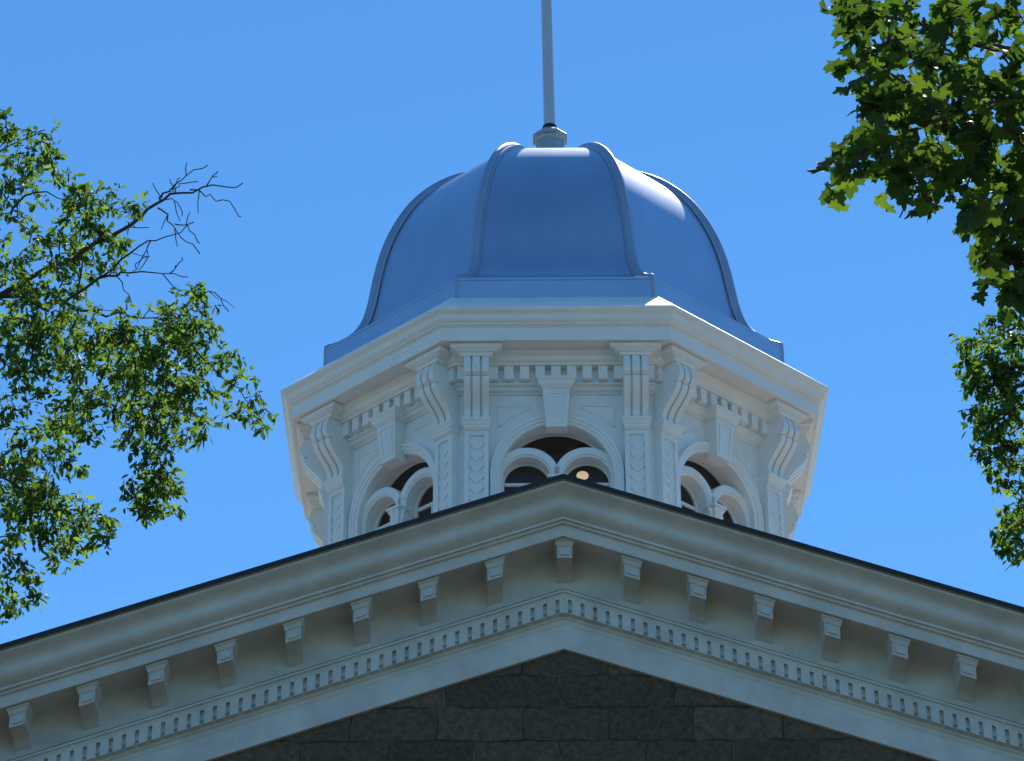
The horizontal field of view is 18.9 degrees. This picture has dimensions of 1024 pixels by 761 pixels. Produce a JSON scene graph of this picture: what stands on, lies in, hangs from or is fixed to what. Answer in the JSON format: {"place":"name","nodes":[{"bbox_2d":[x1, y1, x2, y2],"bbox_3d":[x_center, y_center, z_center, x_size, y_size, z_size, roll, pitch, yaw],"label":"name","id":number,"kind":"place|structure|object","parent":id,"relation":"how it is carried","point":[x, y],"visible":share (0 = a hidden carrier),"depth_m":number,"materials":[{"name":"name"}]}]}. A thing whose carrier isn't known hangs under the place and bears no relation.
{"place":"outdoors","nodes":[
{"label":"outdoors","id":0,"kind":"place"},
{"bbox_2d":[0,142,1023,760],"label":"capitol building","id":1,"kind":"structure","parent":0,"point":[482,572],"depth_m":35.43,"materials":[{"name":"grey"}]},
{"bbox_2d":[348,421,434,538],"bbox_3d":[-1.494,2.362,41.576,0.435,3.516,1.800,26,-39,-38],"label":"window","id":2,"kind":"structure","parent":1,"relation":"in","point":[374,495],"depth_m":42.30,"materials":[{"name":"white paint"}]},
{"bbox_2d":[533,0,566,147],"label":"flagpole","id":3,"kind":"object","parent":1,"relation":"on","point":[549,134],"visible":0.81,"depth_m":47.79,"materials":[{"name":"metal"}]},
{"bbox_2d":[490,405,624,495],"bbox_3d":[0.603,1.919,40.815,1.800,3.516,0.434,0,-30,0],"label":"window","id":4,"kind":"structure","parent":1,"relation":"in","point":[509,454],"depth_m":41.31,"materials":[{"name":"white paint"}]},
{"bbox_2d":[576,445,588,479],"bbox_3d":[0.978,1.140,42.837,0.170,0.471,0.170,0,-30,0],"label":"ceiling lamp","id":5,"kind":"object","parent":1,"relation":"hanging from","point":[584,475],"visible":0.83,"depth_m":42.70,"materials":[{"name":"beige glass"}]},
{"bbox_2d":[678,419,764,531],"bbox_3d":[2.709,2.338,41.568,1.800,3.516,0.435,26,-39,-38],"label":"window","id":6,"kind":"structure","parent":1,"relation":"in","point":[737,494],"depth_m":42.32,"materials":[{"name":"white paint"}]},
{"bbox_2d":[0,0,1023,643],"label":"sky","id":7,"kind":"structure","parent":0,"point":[331,117],"materials":[{"name":"blue"}]},
{"label":"lawn","id":8,"kind":"structure","parent":0,"visible":0},
{"bbox_2d":[0,106,279,624],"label":"leaved tree","id":9,"kind":"object","parent":8,"relation":"on","point":[150,357],"visible":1,"depth_m":23.88,"materials":[{"name":"green plant"}]},
{"bbox_2d":[807,0,1023,329],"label":"lobed leaf tree","id":10,"kind":"object","parent":8,"relation":"on","point":[898,102],"visible":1,"depth_m":12.39,"materials":[{"name":"green plant"}]},
{"bbox_2d":[948,306,1023,571],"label":"oval leaved tree","id":11,"kind":"object","parent":8,"relation":"on","point":[1004,375],"visible":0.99,"depth_m":22.90,"materials":[{"name":"green plant"}]}
]}

